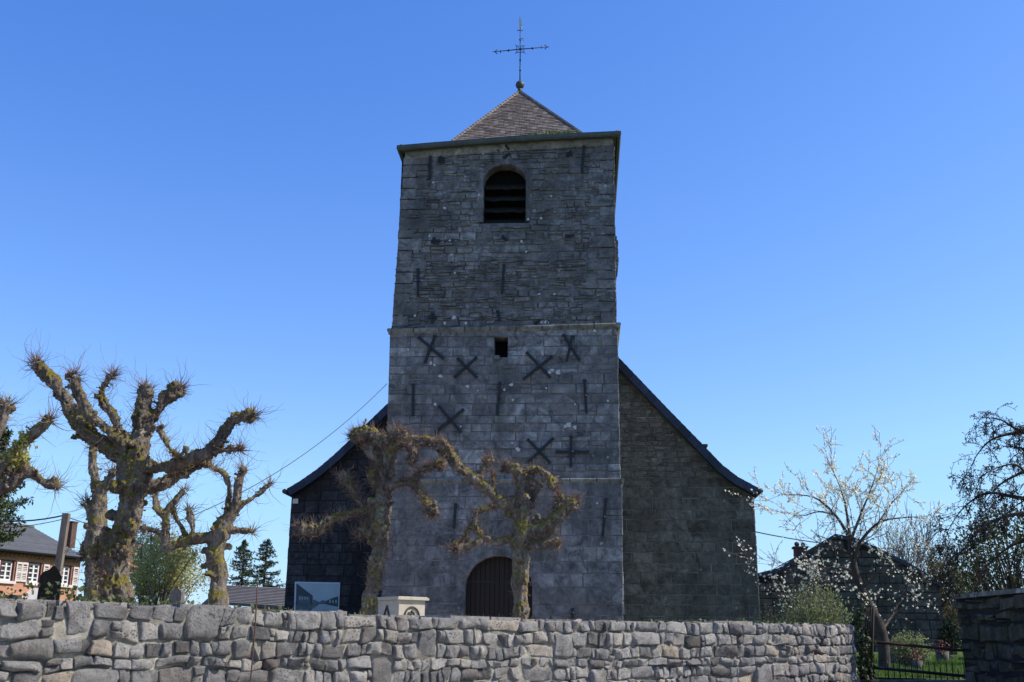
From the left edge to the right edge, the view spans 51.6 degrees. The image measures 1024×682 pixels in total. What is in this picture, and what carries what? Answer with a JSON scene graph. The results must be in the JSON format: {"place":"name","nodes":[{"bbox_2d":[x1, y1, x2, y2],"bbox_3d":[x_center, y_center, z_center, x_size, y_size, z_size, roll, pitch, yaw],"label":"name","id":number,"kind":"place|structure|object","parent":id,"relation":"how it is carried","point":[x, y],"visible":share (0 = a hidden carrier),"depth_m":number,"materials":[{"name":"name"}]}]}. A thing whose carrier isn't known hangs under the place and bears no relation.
{"place":"outdoors","nodes":[
{"label":"outdoors","id":0,"kind":"place"},
{"bbox_2d":[0,0,1023,607],"label":"sky","id":1,"kind":"structure","parent":0,"point":[819,212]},
{"bbox_2d":[854,645,965,678],"bbox_3d":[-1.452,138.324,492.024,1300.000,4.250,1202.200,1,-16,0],"label":"churchyard ground","id":2,"kind":"structure","parent":0,"point":[931,653],"depth_m":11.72,"materials":[{"name":"green plant"}]},
{"bbox_2d":[0,397,33,546],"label":"conifer tree","id":3,"kind":"object","parent":2,"relation":"on","point":[4,515],"visible":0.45,"depth_m":47.74,"materials":[{"name":"green plant"}]},
{"bbox_2d":[0,521,83,600],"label":"brick house","id":4,"kind":"structure","parent":2,"relation":"on","point":[29,554],"depth_m":56.10,"materials":[{"name":"red brick"}]},
{"bbox_2d":[0,556,22,583],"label":"window","id":5,"kind":"structure","parent":4,"relation":"in","point":[7,565],"depth_m":54.25,"materials":[{"name":"white paint"}]},
{"bbox_2d":[20,559,49,585],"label":"window","id":6,"kind":"structure","parent":4,"relation":"in","point":[34,569],"depth_m":55.70,"materials":[{"name":"white paint"}]},
{"bbox_2d":[53,562,78,587],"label":"window","id":7,"kind":"structure","parent":4,"relation":"in","point":[67,566],"depth_m":57.95,"materials":[{"name":"white paint"}]},
{"bbox_2d":[55,441,118,601],"bbox_3d":[-6.468,3.188,16.232,1.120,3.983,0.865,-7,-18,26],"label":"pollarded tree","id":8,"kind":"object","parent":2,"relation":"on","point":[96,508],"visible":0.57,"depth_m":16.30,"materials":[{"name":"brown plant"}]},
{"bbox_2d":[129,515,229,605],"bbox_3d":[-12.181,8.487,37.083,4.407,4.336,6.736,1,-16,0],"label":"willow tree","id":9,"kind":"object","parent":2,"relation":"on","point":[169,569],"visible":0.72,"depth_m":36.39,"materials":[{"name":"green plant"}]},
{"bbox_2d":[139,448,288,606],"bbox_3d":[-4.905,3.395,16.575,2.598,3.925,1.031,4,-16,-11],"label":"pollarded tree","id":10,"kind":"object","parent":2,"relation":"on","point":[218,535],"visible":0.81,"depth_m":16.69,"materials":[{"name":"brown plant"}]},
{"bbox_2d":[202,585,284,609],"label":"outbuilding","id":11,"kind":"structure","parent":2,"relation":"on","point":[271,597],"depth_m":57.60,"materials":[{"name":"grey metal"}]},
{"bbox_2d":[227,539,262,606],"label":"conifer tree","id":12,"kind":"object","parent":2,"relation":"on","point":[242,554],"visible":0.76,"depth_m":83.22,"materials":[{"name":"green plant"}]},
{"bbox_2d":[249,538,284,587],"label":"conifer tree","id":13,"kind":"object","parent":2,"relation":"on","point":[266,565],"visible":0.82,"depth_m":85.98,"materials":[{"name":"green plant"}]},
{"bbox_2d":[282,17,762,622],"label":"church","id":14,"kind":"structure","parent":2,"relation":"on","point":[504,331],"depth_m":31.72,"materials":[{"name":"grey stone"}]},
{"bbox_2d":[161,384,386,527],"bbox_3d":[-5.511,2.571,26.367,0.017,5.109,8.973,-6,-17,23],"label":"overhead cable","id":15,"kind":"object","parent":14,"relation":"attached to","point":[291,462],"visible":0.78,"depth_m":26.51,"materials":[{"name":"black metal"}]},
{"bbox_2d":[294,582,339,610],"bbox_3d":[-6.414,8.436,34.763,1.527,1.024,0.075,0,-16,4],"label":"picture board","id":16,"kind":"object","parent":14,"relation":"attached to","point":[317,596],"visible":0.91,"depth_m":34.75,"materials":[{"name":"blue"}]},
{"bbox_2d":[466,557,531,618],"bbox_3d":[-0.356,7.342,29.316,1.853,2.690,0.100,0,-16,4],"label":"door","id":17,"kind":"structure","parent":14,"relation":"in","point":[489,582],"depth_m":29.45,"materials":[{"name":"brown wood"}]},
{"bbox_2d":[756,531,955,548],"bbox_3d":[13.269,7.478,39.573,14.553,0.619,0.036,15,-21,-41],"label":"overhead cable","id":18,"kind":"object","parent":14,"relation":"attached to","point":[820,542],"visible":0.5,"depth_m":36.83,"materials":[{"name":"black metal"}]},
{"bbox_2d":[753,604,783,623],"bbox_3d":[4.229,4.792,17.347,0.583,0.992,0.534,1,-16,0],"label":"shrub","id":19,"kind":"object","parent":2,"relation":"on","point":[769,615],"visible":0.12,"depth_m":17.41,"materials":[{"name":"green plant"}]},
{"bbox_2d":[777,575,853,623],"bbox_3d":[4.734,4.295,16.437,1.232,1.467,1.203,1,-16,0],"label":"shrub","id":20,"kind":"object","parent":2,"relation":"on","point":[816,612],"visible":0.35,"depth_m":16.36,"materials":[{"name":"green plant"}]},
{"bbox_2d":[721,425,967,671],"bbox_3d":[4.269,2.766,13.871,3.209,3.536,2.093,1,-16,0],"label":"blossom tree","id":21,"kind":"object","parent":2,"relation":"on","point":[880,625],"visible":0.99,"depth_m":13.92,"materials":[{"name":"white plant"}]},
{"bbox_2d":[758,534,943,651],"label":"gabled barn","id":22,"kind":"structure","parent":2,"relation":"on","point":[922,619],"depth_m":35.08,"materials":[{"name":"stone"}]},
{"bbox_2d":[890,639,896,663],"bbox_3d":[6.575,5.350,18.245,0.373,0.448,0.314,8,-17,-25],"label":"flower pot","id":23,"kind":"object","parent":2,"relation":"on","point":[891,658],"visible":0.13,"depth_m":18.14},
{"bbox_2d":[873,529,937,568],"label":"bare tree","id":24,"kind":"object","parent":2,"relation":"on","point":[904,545],"visible":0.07,"depth_m":80.73,"materials":[{"name":"brown plant"}]},
{"bbox_2d":[861,496,952,572],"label":"bare tree","id":25,"kind":"object","parent":2,"relation":"on","point":[900,552],"visible":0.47,"depth_m":68.90,"materials":[{"name":"brown plant"}]},
{"bbox_2d":[889,629,934,666],"bbox_3d":[5.974,4.610,15.863,0.735,0.636,0.737,1,-16,0],"label":"shrub","id":26,"kind":"object","parent":2,"relation":"on","point":[905,652],"visible":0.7,"depth_m":15.77,"materials":[{"name":"green plant"}]},
{"bbox_2d":[901,647,927,668],"bbox_3d":[5.501,4.307,14.375,0.330,0.331,0.259,5,-16,-14],"label":"flower pot","id":27,"kind":"object","parent":2,"relation":"on","point":[919,663],"visible":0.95,"depth_m":14.34,"materials":[{"name":"grey stone"}]},
{"bbox_2d":[894,533,968,600],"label":"bare tree","id":28,"kind":"object","parent":2,"relation":"on","point":[927,554],"visible":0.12,"depth_m":73.50,"materials":[{"name":"brown plant"}]},
{"bbox_2d":[930,635,951,661],"bbox_3d":[8.179,5.874,20.168,0.360,0.516,0.456,-9,-18,30],"label":"flower pot","id":29,"kind":"object","parent":2,"relation":"on","point":[941,654],"visible":0.65,"depth_m":20.09,"materials":[{"name":"grey stone"}]},
{"bbox_2d":[934,614,961,654],"bbox_3d":[11.964,8.062,28.930,0.862,1.149,0.771,1,-16,0],"label":"shrub","id":30,"kind":"object","parent":2,"relation":"on","point":[949,630],"visible":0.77,"depth_m":28.82,"materials":[{"name":"green plant"}]},
{"bbox_2d":[921,544,982,627],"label":"scrub tree","id":31,"kind":"object","parent":2,"relation":"on","point":[949,610],"visible":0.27,"depth_m":44.50,"materials":[{"name":"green plant"}]},
{"bbox_2d":[906,537,1019,601],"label":"bare tree","id":32,"kind":"object","parent":2,"relation":"on","point":[950,556],"visible":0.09,"depth_m":61.23,"materials":[{"name":"brown plant"}]},
{"bbox_2d":[918,484,1023,593],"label":"evergreen tree","id":33,"kind":"object","parent":2,"relation":"on","point":[1011,582],"visible":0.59,"depth_m":18.90,"materials":[{"name":"green plant"}]},
{"bbox_2d":[925,401,1023,624],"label":"fruit tree","id":34,"kind":"object","parent":2,"relation":"on","point":[1019,432],"visible":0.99,"depth_m":10.95,"materials":[{"name":"grey plant"}]},
{"bbox_2d":[949,588,1023,681],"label":"garden wall","id":35,"kind":"structure","parent":2,"relation":"on","point":[991,633],"depth_m":10.75,"materials":[{"name":"grey stone"}]},
{"bbox_2d":[858,637,969,681],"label":"iron gate","id":36,"kind":"structure","parent":35,"relation":"attached to","point":[917,671],"depth_m":11.45,"materials":[{"name":"black metal"}]},
{"label":"gravel forecourt","id":37,"kind":"structure","parent":0,"visible":0},
{"bbox_2d":[0,380,81,514],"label":"pollarded tree","id":38,"kind":"object","parent":37,"relation":"on","point":[16,468],"visible":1,"depth_m":12.05,"materials":[{"name":"brown plant"}]},
{"bbox_2d":[37,565,61,600],"bbox_3d":[-3.942,2.417,8.928,0.192,1.020,0.120,6,-17,-19],"label":"headstone","id":39,"kind":"object","parent":37,"relation":"on","point":[52,575],"visible":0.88,"depth_m":8.97,"materials":[{"name":"black stone"}]},
{"bbox_2d":[55,513,71,575],"bbox_3d":[-4.590,2.472,10.724,0.150,1.441,0.249,1,-16,0],"label":"wooden post","id":40,"kind":"object","parent":37,"relation":"on","point":[62,542],"visible":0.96,"depth_m":10.82,"materials":[{"name":"grey wood"}]},
{"bbox_2d":[0,515,61,521],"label":"overhead cable","id":41,"kind":"object","parent":40,"relation":"attached to","point":[29,520],"visible":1,"depth_m":11.05,"materials":[{"name":"black metal"}]},
{"bbox_2d":[6,519,60,527],"bbox_3d":[-5.464,1.933,11.180,1.769,0.098,0.008,-5,-17,19],"label":"overhead cable","id":42,"kind":"object","parent":40,"relation":"attached to","point":[32,525],"visible":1,"depth_m":11.01,"materials":[{"name":"black metal"}]},
{"bbox_2d":[70,518,170,536],"bbox_3d":[-6.757,3.446,19.269,0.009,1.364,17.531,5,-16,-14],"label":"overhead cable","id":43,"kind":"object","parent":40,"relation":"attached to","point":[99,527],"visible":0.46,"depth_m":12.68,"materials":[{"name":"black metal"}]},
{"bbox_2d":[7,327,284,604],"bbox_3d":[-4.663,1.910,12.904,3.707,4.450,1.404,1,-16,0],"label":"pollarded tree","id":44,"kind":"object","parent":37,"relation":"on","point":[134,484],"visible":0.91,"depth_m":12.97,"materials":[{"name":"brown plant"}]},
{"bbox_2d":[169,588,184,603],"bbox_3d":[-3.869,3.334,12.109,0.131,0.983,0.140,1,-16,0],"label":"headstone","id":45,"kind":"object","parent":37,"relation":"on","point":[177,594],"visible":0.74,"depth_m":12.16,"materials":[{"name":"grey stone"}]},
{"bbox_2d":[283,416,454,614],"bbox_3d":[-2.665,3.692,19.600,3.229,4.717,0.974,0,-16,3],"label":"pollarded tree","id":46,"kind":"object","parent":37,"relation":"on","point":[380,449],"visible":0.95,"depth_m":19.78,"materials":[{"name":"brown plant"}]},
{"bbox_2d":[378,596,428,615],"bbox_3d":[-2.607,6.691,24.693,0.850,1.385,1.080,13,-20,-36],"label":"stone monument","id":47,"kind":"object","parent":37,"relation":"on","point":[397,605],"visible":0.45,"depth_m":24.49,"materials":[{"name":"white stone"}]},
{"bbox_2d":[436,437,585,618],"bbox_3d":[-0.026,3.892,19.508,2.876,4.371,0.961,2,-16,-5],"label":"pollarded tree","id":48,"kind":"object","parent":37,"relation":"on","point":[526,529],"visible":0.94,"depth_m":19.68,"materials":[{"name":"brown plant"}]},
{"label":"street","id":49,"kind":"structure","parent":0,"visible":0},
{"bbox_2d":[0,598,858,681],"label":"churchyard wall","id":50,"kind":"structure","parent":49,"relation":"on","point":[63,641],"depth_m":7.04,"materials":[{"name":"stone"}]},
{"bbox_2d":[250,582,257,681],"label":"rusty rod","id":51,"kind":"object","parent":50,"relation":"attached to","point":[254,633],"visible":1,"depth_m":6.16,"materials":[{"name":"metal"}]},
{"bbox_2d":[0,580,840,625],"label":"ground ivy","id":52,"kind":"object","parent":50,"relation":"on","point":[80,597],"visible":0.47,"depth_m":6.00,"materials":[{"name":"green plant"}]},
{"bbox_2d":[850,602,877,681],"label":"ivy clump","id":53,"kind":"object","parent":50,"relation":"hanging from","point":[864,645],"visible":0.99,"depth_m":11.33,"materials":[{"name":"green plant"}]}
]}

